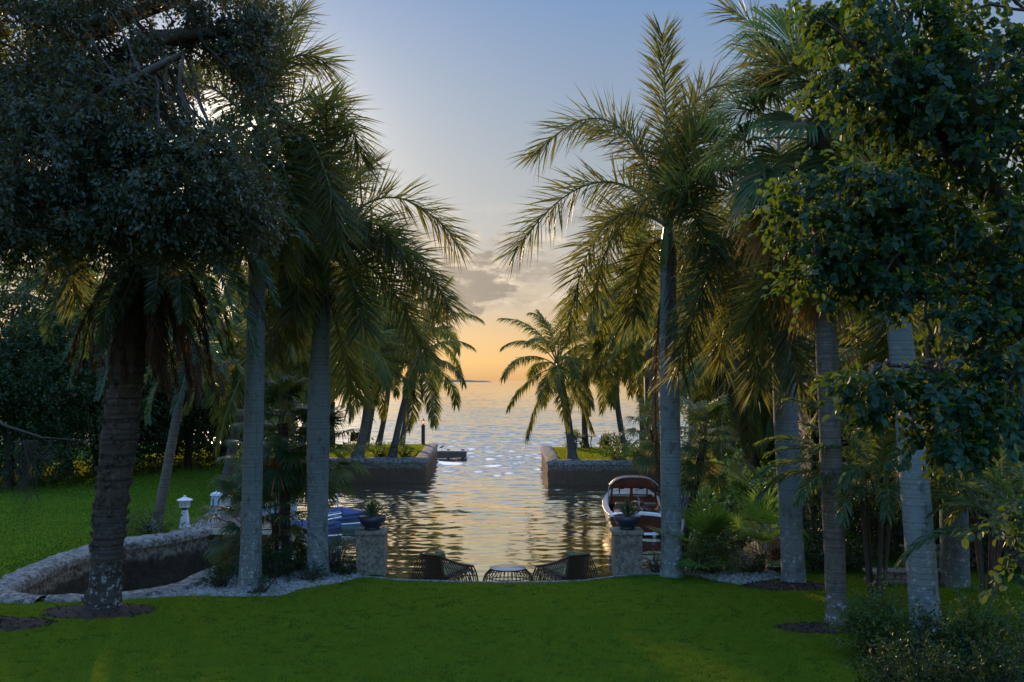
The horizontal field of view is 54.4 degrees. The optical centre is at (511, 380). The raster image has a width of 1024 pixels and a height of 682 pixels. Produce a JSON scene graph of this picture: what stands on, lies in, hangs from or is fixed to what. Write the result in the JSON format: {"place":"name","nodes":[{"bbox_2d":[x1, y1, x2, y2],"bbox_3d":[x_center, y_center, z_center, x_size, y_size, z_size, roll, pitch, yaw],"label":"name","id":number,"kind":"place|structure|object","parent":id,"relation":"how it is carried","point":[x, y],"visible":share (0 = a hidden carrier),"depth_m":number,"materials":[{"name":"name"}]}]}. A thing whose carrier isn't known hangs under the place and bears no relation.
{"place":"outdoors","nodes":[
{"label":"outdoors","id":0,"kind":"place"},
{"bbox_2d":[0,420,95,514],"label":"hanging moss","id":1,"kind":"object","parent":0,"point":[29,444],"visible":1,"depth_m":26.98,"materials":[{"name":"plant"}]},
{"bbox_2d":[0,381,746,590],"bbox_3d":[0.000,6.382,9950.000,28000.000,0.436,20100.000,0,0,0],"label":"water","id":2,"kind":"structure","parent":0,"point":[494,497],"depth_m":55.46,"materials":[{"name":"liquid"}]},
{"bbox_2d":[182,514,306,566],"bbox_3d":[-9.005,6.473,34.267,4.140,3.054,6.365,0,0,0],"label":"dock","id":3,"kind":"object","parent":2,"relation":"in","point":[216,528],"visible":0.12,"depth_m":34.03,"materials":[{"name":"grey stone"}]},
{"bbox_2d":[268,512,341,541],"bbox_3d":[-8.266,5.976,39.998,3.022,1.449,1.970,0,0,12],"label":"covered boat","id":4,"kind":"object","parent":2,"relation":"on","point":[334,527],"visible":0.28,"depth_m":39.53,"materials":[{"name":"fabric"}]},
{"bbox_2d":[306,494,368,528],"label":"covered boat","id":5,"kind":"object","parent":2,"relation":"on","point":[349,519],"visible":0.34,"depth_m":42.85,"materials":[{"name":"fabric"}]},
{"bbox_2d":[437,449,467,457],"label":"landing stage","id":6,"kind":"object","parent":2,"relation":"in","point":[451,453],"visible":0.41,"depth_m":82.03,"materials":[{"name":"concrete"}]},
{"bbox_2d":[602,475,660,536],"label":"motor boat","id":7,"kind":"object","parent":2,"relation":"on","point":[623,486],"visible":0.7,"depth_m":43.43,"materials":[{"name":"plastic"}]},
{"bbox_2d":[0,443,1023,681],"bbox_3d":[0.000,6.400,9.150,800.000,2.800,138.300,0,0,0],"label":"ground","id":8,"kind":"structure","parent":0,"point":[893,560],"depth_m":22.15,"materials":[{"name":"plant"}]},
{"bbox_2d":[0,615,58,630],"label":"mulch bed","id":9,"kind":"object","parent":8,"relation":"on","point":[13,623],"visible":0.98,"depth_m":20.33,"materials":[{"name":"soil"}]},
{"bbox_2d":[0,11,118,329],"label":"royal palm","id":10,"kind":"object","parent":9,"relation":"on","point":[74,294],"visible":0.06,"depth_m":22.12,"materials":[{"name":"green plant"}]},
{"bbox_2d":[0,267,105,492],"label":"broadleaf tree","id":11,"kind":"object","parent":8,"relation":"on","point":[8,454],"visible":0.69,"depth_m":45.83,"materials":[{"name":"green plant"}]},
{"bbox_2d":[0,248,111,474],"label":"coconut palm","id":12,"kind":"object","parent":8,"relation":"on","point":[21,284],"visible":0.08,"depth_m":51.81,"materials":[{"name":"green plant"}]},
{"bbox_2d":[0,244,169,488],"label":"broadleaf tree","id":13,"kind":"object","parent":8,"relation":"on","point":[87,371],"visible":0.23,"depth_m":47.05,"materials":[{"name":"green plant"}]},
{"bbox_2d":[40,603,156,619],"bbox_3d":[-8.932,4.968,21.561,2.632,0.218,1.526,0,0,0],"label":"mulch bed","id":14,"kind":"object","parent":8,"relation":"on","point":[78,611],"visible":0.88,"depth_m":21.32,"materials":[{"name":"soil"}]},
{"bbox_2d":[0,526,213,604],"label":"seawall","id":15,"kind":"object","parent":8,"relation":"on","point":[150,559],"visible":0.39,"depth_m":30.71,"materials":[{"name":"stone"}]},
{"bbox_2d":[0,302,220,475],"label":"broadleaf tree","id":16,"kind":"object","parent":8,"relation":"on","point":[93,451],"visible":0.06,"depth_m":53.82,"materials":[{"name":"green plant"}]},
{"bbox_2d":[41,262,197,400],"bbox_3d":[-15.049,-0.163,37.623,5.829,10.588,5.692,0,0,0],"label":"date palm","id":17,"kind":"object","parent":8,"relation":"on","point":[100,385],"visible":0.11,"depth_m":36.97,"materials":[{"name":"green plant"}]},
{"bbox_2d":[1,259,239,467],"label":"broadleaf tree","id":18,"kind":"object","parent":8,"relation":"on","point":[153,458],"visible":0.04,"depth_m":58.62,"materials":[{"name":"green plant"}]},
{"bbox_2d":[0,0,301,300],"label":"oak tree","id":19,"kind":"object","parent":8,"relation":"on","point":[94,186],"visible":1,"depth_m":16.25,"materials":[{"name":"green plant"}]},
{"bbox_2d":[126,503,185,534],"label":"shrub","id":20,"kind":"object","parent":8,"relation":"on","point":[146,526],"visible":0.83,"depth_m":32.52,"materials":[{"name":"green plant"}]},
{"bbox_2d":[0,97,316,609],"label":"date palm","id":21,"kind":"object","parent":8,"relation":"on","point":[134,323],"visible":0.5,"depth_m":21.52,"materials":[{"name":"green plant"}]},
{"bbox_2d":[86,307,273,469],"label":"broadleaf tree","id":22,"kind":"object","parent":8,"relation":"on","point":[188,452],"visible":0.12,"depth_m":56.86,"materials":[{"name":"green plant"}]},
{"bbox_2d":[177,495,192,528],"bbox_3d":[-11.114,4.445,33.818,0.517,1.110,0.517,0,0,-22],"label":"garden lantern","id":23,"kind":"object","parent":8,"relation":"on","point":[184,502],"visible":0.98,"depth_m":33.70,"materials":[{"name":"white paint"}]},
{"bbox_2d":[141,258,245,532],"bbox_3d":[-10.500,0.418,33.029,4.834,9.466,5.307,0,0,32],"label":"date palm","id":24,"kind":"object","parent":8,"relation":"on","point":[209,384],"visible":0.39,"depth_m":32.75,"materials":[{"name":"green plant"}]},
{"bbox_2d":[36,567,365,599],"bbox_3d":[-7.336,4.992,24.358,8.940,0.001,4.306,0,0,-34],"label":"gravel strip","id":25,"kind":"object","parent":8,"relation":"on","point":[288,585],"visible":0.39,"depth_m":24.05,"materials":[{"name":"gravel"}]},
{"bbox_2d":[201,558,238,588],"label":"shrub","id":26,"kind":"object","parent":25,"relation":"on","point":[224,578],"visible":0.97,"depth_m":24.16,"materials":[{"name":"green plant"}]},
{"bbox_2d":[118,0,386,592],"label":"royal palm","id":27,"kind":"object","parent":25,"relation":"on","point":[250,560],"visible":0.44,"depth_m":23.51,"materials":[{"name":"green plant"}]},
{"bbox_2d":[262,544,303,580],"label":"shrub","id":28,"kind":"object","parent":25,"relation":"on","point":[274,562],"visible":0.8,"depth_m":25.17,"materials":[{"name":"green plant"}]},
{"bbox_2d":[285,559,331,582],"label":"shrub","id":29,"kind":"object","parent":25,"relation":"on","point":[312,576],"visible":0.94,"depth_m":24.91,"materials":[{"name":"green plant"}]},
{"bbox_2d":[328,530,352,573],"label":"shrub","id":30,"kind":"object","parent":25,"relation":"on","point":[332,554],"visible":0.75,"depth_m":25.94,"materials":[{"name":"green plant"}]},
{"bbox_2d":[329,547,367,575],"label":"shrub","id":31,"kind":"object","parent":25,"relation":"on","point":[346,570],"visible":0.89,"depth_m":25.64,"materials":[{"name":"green plant"}]},
{"bbox_2d":[44,561,387,602],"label":"seawall","id":32,"kind":"object","parent":8,"relation":"on","point":[191,581],"visible":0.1,"depth_m":23.37,"materials":[{"name":"stone"}]},
{"bbox_2d":[195,493,278,562],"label":"seawall","id":33,"kind":"object","parent":8,"relation":"on","point":[225,503],"visible":0.02,"depth_m":36.46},
{"bbox_2d":[187,474,295,575],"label":"fan palm","id":34,"kind":"object","parent":8,"relation":"on","point":[229,486],"visible":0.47,"depth_m":25.59,"materials":[{"name":"green plant"}]},
{"bbox_2d":[174,269,335,494],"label":"coconut palm","id":35,"kind":"object","parent":8,"relation":"on","point":[227,403],"visible":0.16,"depth_m":43.52,"materials":[{"name":"green plant"}]},
{"bbox_2d":[213,417,303,511],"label":"fan palm","id":36,"kind":"object","parent":8,"relation":"on","point":[238,477],"visible":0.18,"depth_m":28.19,"materials":[{"name":"green plant"}]},
{"bbox_2d":[224,471,306,574],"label":"fan palm","id":37,"kind":"object","parent":8,"relation":"on","point":[296,529],"visible":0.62,"depth_m":26.25,"materials":[{"name":"green plant"}]},
{"bbox_2d":[228,375,337,560],"bbox_3d":[-6.184,2.475,26.987,3.101,5.301,3.038,0,0,0],"label":"fan palm","id":38,"kind":"object","parent":8,"relation":"on","point":[286,389],"visible":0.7,"depth_m":26.41,"materials":[{"name":"green plant"}]},
{"bbox_2d":[207,272,386,457],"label":"coconut palm","id":39,"kind":"object","parent":8,"relation":"on","point":[300,371],"visible":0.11,"depth_m":44.90,"materials":[{"name":"green plant"}]},
{"bbox_2d":[271,403,370,510],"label":"fan palm","id":40,"kind":"object","parent":8,"relation":"on","point":[340,468],"visible":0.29,"depth_m":27.01,"materials":[{"name":"green plant"}]},
{"bbox_2d":[238,254,424,450],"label":"palm tree","id":41,"kind":"object","parent":8,"relation":"on","point":[332,406],"visible":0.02,"depth_m":70.79,"materials":[{"name":"green plant"}]},
{"bbox_2d":[243,215,422,462],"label":"coconut palm","id":42,"kind":"object","parent":8,"relation":"on","point":[382,368],"visible":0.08,"depth_m":52.59,"materials":[{"name":"green plant"}]},
{"bbox_2d":[189,66,488,577],"bbox_3d":[-4.523,-1.226,25.745,7.614,12.703,6.692,0,0,-40],"label":"royal palm","id":43,"kind":"object","parent":8,"relation":"on","point":[386,244],"visible":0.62,"depth_m":25.24,"materials":[{"name":"green plant"}]},
{"bbox_2d":[303,443,437,481],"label":"seawall","id":44,"kind":"object","parent":8,"relation":"on","point":[420,466],"visible":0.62,"depth_m":63.05,"materials":[{"name":"stone"}]},
{"bbox_2d":[354,527,388,576],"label":"stone pillar","id":45,"kind":"structure","parent":8,"relation":"on","point":[371,549],"depth_m":25.64,"materials":[{"name":"stone"}]},
{"bbox_2d":[358,514,385,530],"bbox_3d":[-3.646,3.705,26.000,0.720,0.350,0.720,0,0,0],"label":"planter bowl","id":46,"kind":"object","parent":45,"relation":"on","point":[376,522],"visible":0.97,"depth_m":25.77,"materials":[{"name":"ceramic"}]},
{"bbox_2d":[331,297,418,457],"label":"coconut palm","id":47,"kind":"object","parent":8,"relation":"on","point":[362,438],"visible":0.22,"depth_m":63.69,"materials":[{"name":"green plant"}]},
{"bbox_2d":[351,301,421,448],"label":"coconut palm","id":48,"kind":"object","parent":8,"relation":"on","point":[396,389],"visible":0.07,"depth_m":72.06,"materials":[{"name":"green plant"}]},
{"bbox_2d":[375,267,438,446],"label":"coconut palm","id":49,"kind":"object","parent":8,"relation":"on","point":[381,432],"visible":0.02,"depth_m":75.33,"materials":[{"name":"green plant"}]},
{"bbox_2d":[38,567,780,602],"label":"gravel","id":50,"kind":"structure","parent":8,"relation":"on","point":[336,578],"depth_m":24.70,"materials":[{"name":"gravel"}]},
{"bbox_2d":[364,298,476,456],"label":"coconut palm","id":51,"kind":"object","parent":8,"relation":"on","point":[413,379],"visible":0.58,"depth_m":64.11,"materials":[{"name":"green plant"}]},
{"bbox_2d":[383,276,484,445],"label":"coconut palm","id":52,"kind":"object","parent":8,"relation":"on","point":[454,351],"visible":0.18,"depth_m":75.80,"materials":[{"name":"green plant"}]},
{"bbox_2d":[354,573,651,583],"bbox_3d":[-0.186,4.985,25.055,7.624,0.030,1.023,0,0,-2],"label":"lawn edging","id":53,"kind":"object","parent":8,"relation":"on","point":[561,581],"visible":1,"depth_m":24.78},
{"bbox_2d":[497,287,616,459],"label":"coconut palm","id":54,"kind":"object","parent":8,"relation":"on","point":[571,367],"visible":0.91,"depth_m":61.88,"materials":[{"name":"green plant"}]},
{"bbox_2d":[555,344,600,448],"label":"coconut palm","id":55,"kind":"object","parent":8,"relation":"on","point":[584,428],"visible":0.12,"depth_m":73.38,"materials":[{"name":"green plant"}]},
{"bbox_2d":[562,312,646,445],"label":"coconut palm","id":56,"kind":"object","parent":8,"relation":"on","point":[603,404],"visible":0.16,"depth_m":72.25,"materials":[{"name":"green plant"}]},
{"bbox_2d":[559,280,658,456],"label":"coconut palm","id":57,"kind":"object","parent":8,"relation":"on","point":[612,396],"visible":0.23,"depth_m":65.31,"materials":[{"name":"green plant"}]},
{"bbox_2d":[540,445,705,484],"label":"seawall","id":58,"kind":"object","parent":8,"relation":"on","point":[556,469],"visible":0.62,"depth_m":61.34,"materials":[{"name":"stone"}]},
{"bbox_2d":[570,203,682,442],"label":"coconut palm","id":59,"kind":"object","parent":8,"relation":"on","point":[637,356],"visible":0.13,"depth_m":59.78,"materials":[{"name":"green plant"}]},
{"bbox_2d":[610,527,643,575],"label":"stone pillar","id":60,"kind":"structure","parent":8,"relation":"on","point":[627,555],"depth_m":25.64,"materials":[{"name":"stone"}]},
{"bbox_2d":[613,514,640,529],"bbox_3d":[3.008,3.695,26.000,0.720,0.350,0.720,0,0,0],"label":"planter bowl","id":61,"kind":"object","parent":60,"relation":"on","point":[622,521],"visible":0.98,"depth_m":25.77,"materials":[{"name":"ceramic"}]},
{"bbox_2d":[490,11,783,577],"bbox_3d":[3.974,-2.279,26.721,7.733,14.804,7.120,0,0,22],"label":"royal palm","id":62,"kind":"object","parent":8,"relation":"on","point":[667,242],"visible":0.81,"depth_m":25.62,"materials":[{"name":"green plant"}]},
{"bbox_2d":[615,396,687,558],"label":"fan palm","id":63,"kind":"object","parent":8,"relation":"on","point":[644,461],"visible":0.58,"depth_m":27.96,"materials":[{"name":"green plant"}]},
{"bbox_2d":[607,226,750,443],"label":"coconut palm","id":64,"kind":"object","parent":8,"relation":"on","point":[622,346],"visible":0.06,"depth_m":51.52,"materials":[{"name":"green plant"}]},
{"bbox_2d":[628,169,765,487],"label":"coconut palm","id":65,"kind":"object","parent":8,"relation":"on","point":[716,384],"visible":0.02,"depth_m":45.24,"materials":[{"name":"green plant"}]},
{"bbox_2d":[643,481,757,570],"bbox_3d":[4.743,3.844,26.151,3.111,2.457,3.176,0,0,-32],"label":"saw palmetto","id":66,"kind":"object","parent":8,"relation":"on","point":[708,518],"visible":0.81,"depth_m":25.85,"materials":[{"name":"green plant"}]},
{"bbox_2d":[658,394,755,567],"bbox_3d":[5.354,2.749,27.676,2.916,4.768,2.659,0,0,0],"label":"fan palm","id":67,"kind":"object","parent":8,"relation":"on","point":[698,470],"visible":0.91,"depth_m":27.27,"materials":[{"name":"green plant"}]},
{"bbox_2d":[642,568,779,582],"bbox_3d":[5.078,4.992,25.477,3.637,0.001,2.246,0,0,0],"label":"gravel strip","id":68,"kind":"object","parent":8,"relation":"on","point":[733,578],"visible":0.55,"depth_m":25.53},
{"bbox_2d":[732,548,775,575],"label":"shrub","id":69,"kind":"object","parent":68,"relation":"on","point":[757,564],"visible":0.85,"depth_m":25.89,"materials":[{"name":"green plant"}]},
{"bbox_2d":[682,527,751,574],"bbox_3d":[5.118,4.589,25.938,1.866,1.607,1.632,0,0,-37],"label":"shrub","id":70,"kind":"object","parent":8,"relation":"on","point":[706,548],"visible":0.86,"depth_m":25.74,"materials":[{"name":"green plant"}]},
{"bbox_2d":[660,480,780,569],"bbox_3d":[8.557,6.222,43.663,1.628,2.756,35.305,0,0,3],"label":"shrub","id":71,"kind":"object","parent":8,"relation":"on","point":[746,549],"visible":0.02,"depth_m":33.26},
{"bbox_2d":[634,277,809,488],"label":"coconut palm","id":72,"kind":"object","parent":8,"relation":"on","point":[741,424],"visible":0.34,"depth_m":40.65,"materials":[{"name":"green plant"}]},
{"bbox_2d":[694,448,777,549],"bbox_3d":[7.032,3.723,30.381,3.098,3.123,3.655,0,0,0],"label":"shrub","id":73,"kind":"object","parent":8,"relation":"on","point":[726,500],"visible":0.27,"depth_m":30.19,"materials":[{"name":"green plant"}]},
{"bbox_2d":[699,482,804,567],"bbox_3d":[6.415,3.881,26.117,2.961,2.382,2.749,0,0,0],"label":"saw palmetto","id":74,"kind":"object","parent":8,"relation":"on","point":[764,512],"visible":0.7,"depth_m":26.30,"materials":[{"name":"green plant"}]},
{"bbox_2d":[739,579,824,591],"bbox_3d":[6.625,4.968,24.211,2.402,0.222,1.312,0,0,0],"label":"mulch bed","id":75,"kind":"object","parent":8,"relation":"on","point":[774,585],"visible":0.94,"depth_m":24.03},
{"bbox_2d":[578,0,950,582],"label":"royal palm","id":76,"kind":"object","parent":75,"relation":"on","point":[783,355],"visible":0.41,"depth_m":24.16,"materials":[{"name":"green plant"}]},
{"bbox_2d":[687,0,930,624],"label":"tall fan palm","id":77,"kind":"object","parent":8,"relation":"on","point":[824,330],"visible":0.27,"depth_m":20.35,"materials":[{"name":"green plant"}]},
{"bbox_2d":[773,621,861,634],"bbox_3d":[6.157,4.969,20.066,1.865,0.196,1.138,0,0,0],"label":"mulch bed","id":78,"kind":"object","parent":8,"relation":"on","point":[808,627],"visible":0.75,"depth_m":19.95,"materials":[{"name":"soil"}]},
{"bbox_2d":[773,473,865,556],"bbox_3d":[8.971,3.934,29.053,2.653,2.905,2.834,0,0,23],"label":"shrub","id":79,"kind":"object","parent":8,"relation":"on","point":[815,525],"visible":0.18,"depth_m":28.71,"materials":[{"name":"green plant"}]},
{"bbox_2d":[711,275,937,481],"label":"broadleaf tree","id":80,"kind":"object","parent":8,"relation":"on","point":[770,446],"visible":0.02,"depth_m":42.98,"materials":[{"name":"green plant"}]},
{"bbox_2d":[740,305,923,453],"bbox_3d":[12.689,-0.732,38.971,7.506,11.807,8.033,0,0,0],"label":"coconut palm","id":81,"kind":"object","parent":8,"relation":"on","point":[769,424],"visible":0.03,"depth_m":39.36,"materials":[{"name":"green plant"}]},
{"bbox_2d":[796,383,884,531],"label":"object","id":82,"kind":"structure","parent":8,"relation":"on","point":[802,429],"depth_m":33.00,"materials":[{"name":"green plant"}]},
{"bbox_2d":[804,521,893,573],"bbox_3d":[8.664,4.611,26.511,2.931,1.753,2.602,0,0,0],"label":"shrub","id":83,"kind":"object","parent":8,"relation":"on","point":[815,562],"visible":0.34,"depth_m":26.18,"materials":[{"name":"green plant"}]},
{"bbox_2d":[770,300,964,548],"bbox_3d":[11.217,0.440,29.898,7.058,9.392,6.733,0,0,-42],"label":"coconut palm","id":84,"kind":"object","parent":8,"relation":"on","point":[843,353],"visible":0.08,"depth_m":29.68,"materials":[{"name":"green plant"}]},
{"bbox_2d":[713,0,1023,645],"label":"royal palm","id":85,"kind":"object","parent":8,"relation":"on","point":[921,562],"visible":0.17,"depth_m":18.93,"materials":[{"name":"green plant"}]},
{"bbox_2d":[821,570,929,663],"bbox_3d":[6.624,4.328,18.090,1.690,1.746,1.590,0,0,-38],"label":"shrub","id":86,"kind":"object","parent":8,"relation":"on","point":[866,618],"visible":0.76,"depth_m":17.86,"materials":[{"name":"green plant"}]},
{"bbox_2d":[816,458,935,557],"bbox_3d":[10.317,3.792,28.618,3.282,3.490,2.845,0,0,0],"label":"shrub","id":87,"kind":"object","parent":8,"relation":"on","point":[856,523],"visible":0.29,"depth_m":28.22,"materials":[{"name":"green plant"}]},
{"bbox_2d":[733,0,1023,604],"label":"orchid tree","id":88,"kind":"object","parent":8,"relation":"on","point":[938,115],"visible":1,"depth_m":11.44,"materials":[{"name":"green plant"}]},
{"bbox_2d":[747,398,1022,611],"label":"areca palm","id":89,"kind":"object","parent":8,"relation":"on","point":[856,467],"visible":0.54,"depth_m":20.89,"materials":[{"name":"green plant"}]},
{"bbox_2d":[761,203,1023,526],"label":"broadleaf tree","id":90,"kind":"object","parent":8,"relation":"on","point":[852,346],"visible":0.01,"depth_m":33.20,"materials":[{"name":"green plant"}]},
{"bbox_2d":[775,27,1023,587],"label":"royal palm","id":91,"kind":"object","parent":8,"relation":"on","point":[954,560],"visible":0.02,"depth_m":24.04,"materials":[{"name":"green plant"}]},
{"bbox_2d":[862,568,939,584],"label":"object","id":92,"kind":"structure","parent":8,"relation":"on","point":[899,576],"depth_m":24.39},
{"bbox_2d":[840,621,981,681],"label":"shrub","id":93,"kind":"object","parent":8,"relation":"on","point":[885,676],"visible":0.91,"depth_m":14.86,"materials":[{"name":"green plant"}]},
{"bbox_2d":[865,487,993,554],"bbox_3d":[11.634,3.708,27.686,3.614,3.196,3.011,0,0,-37],"label":"shrub","id":94,"kind":"object","parent":8,"relation":"on","point":[935,527],"visible":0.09,"depth_m":27.93,"materials":[{"name":"green plant"}]},
{"bbox_2d":[847,256,1023,552],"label":"broadleaf tree","id":95,"kind":"object","parent":8,"relation":"on","point":[932,341],"visible":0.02,"depth_m":27.00,"materials":[{"name":"green plant"}]},
{"bbox_2d":[878,604,1005,681],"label":"shrub","id":96,"kind":"object","parent":8,"relation":"on","point":[920,630],"visible":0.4,"depth_m":16.47,"materials":[{"name":"green plant"}]},
{"bbox_2d":[862,422,1022,601],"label":"areca palm","id":97,"kind":"object","parent":8,"relation":"on","point":[993,562],"visible":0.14,"depth_m":22.42,"materials":[{"name":"green plant"}]},
{"bbox_2d":[875,272,1023,566],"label":"coconut palm","id":98,"kind":"object","parent":8,"relation":"on","point":[994,416],"visible":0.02,"depth_m":26.76,"materials":[{"name":"green plant"}]},
{"bbox_2d":[893,428,1023,574],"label":"areca palm","id":99,"kind":"object","parent":8,"relation":"on","point":[1008,492],"visible":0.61,"depth_m":18.18,"materials":[{"name":"green plant"}]},
{"bbox_2d":[899,544,1020,566],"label":"stone wall","id":100,"kind":"structure","parent":8,"relation":"on","point":[1008,551],"depth_m":26.79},
{"bbox_2d":[917,626,1023,681],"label":"shrub","id":101,"kind":"object","parent":8,"relation":"on","point":[986,670],"visible":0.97,"depth_m":14.35,"materials":[{"name":"green plant"}]},
{"bbox_2d":[927,578,1023,681],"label":"shrub","id":102,"kind":"object","parent":8,"relation":"on","point":[999,625],"visible":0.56,"depth_m":16.36,"materials":[{"name":"green plant"}]},
{"bbox_2d":[933,483,1021,576],"bbox_3d":[12.611,3.717,25.927,4.456,2.888,2.966,0,0,0],"label":"shrub","id":103,"kind":"object","parent":8,"relation":"on","point":[986,548],"visible":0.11,"depth_m":25.90,"materials":[{"name":"green plant"}]},
{"bbox_2d":[0,0,1023,380],"label":"sky","id":104,"kind":"structure","parent":0,"point":[454,85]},
{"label":"patio","id":105,"kind":"structure","parent":0,"visible":0},
{"bbox_2d":[411,551,478,580],"bbox_3d":[-1.749,4.871,25.861,1.476,1.016,1.308,0,0,32],"label":"lounge chair","id":106,"kind":"object","parent":105,"relation":"on","point":[434,566],"visible":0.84,"depth_m":25.46,"materials":[{"name":"wicker"}]},
{"bbox_2d":[483,564,532,580],"bbox_3d":[-0.104,5.096,25.800,1.318,0.535,1.318,0,0,0],"label":"coffee table","id":107,"kind":"object","parent":105,"relation":"on","point":[508,568],"visible":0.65,"depth_m":25.62,"materials":[{"name":"wicker"}]},
{"bbox_2d":[532,551,598,580],"bbox_3d":[1.391,4.871,25.863,1.476,1.016,1.308,0,0,-32],"label":"lounge chair","id":108,"kind":"object","parent":105,"relation":"on","point":[572,566],"visible":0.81,"depth_m":25.45,"materials":[{"name":"wicker"}]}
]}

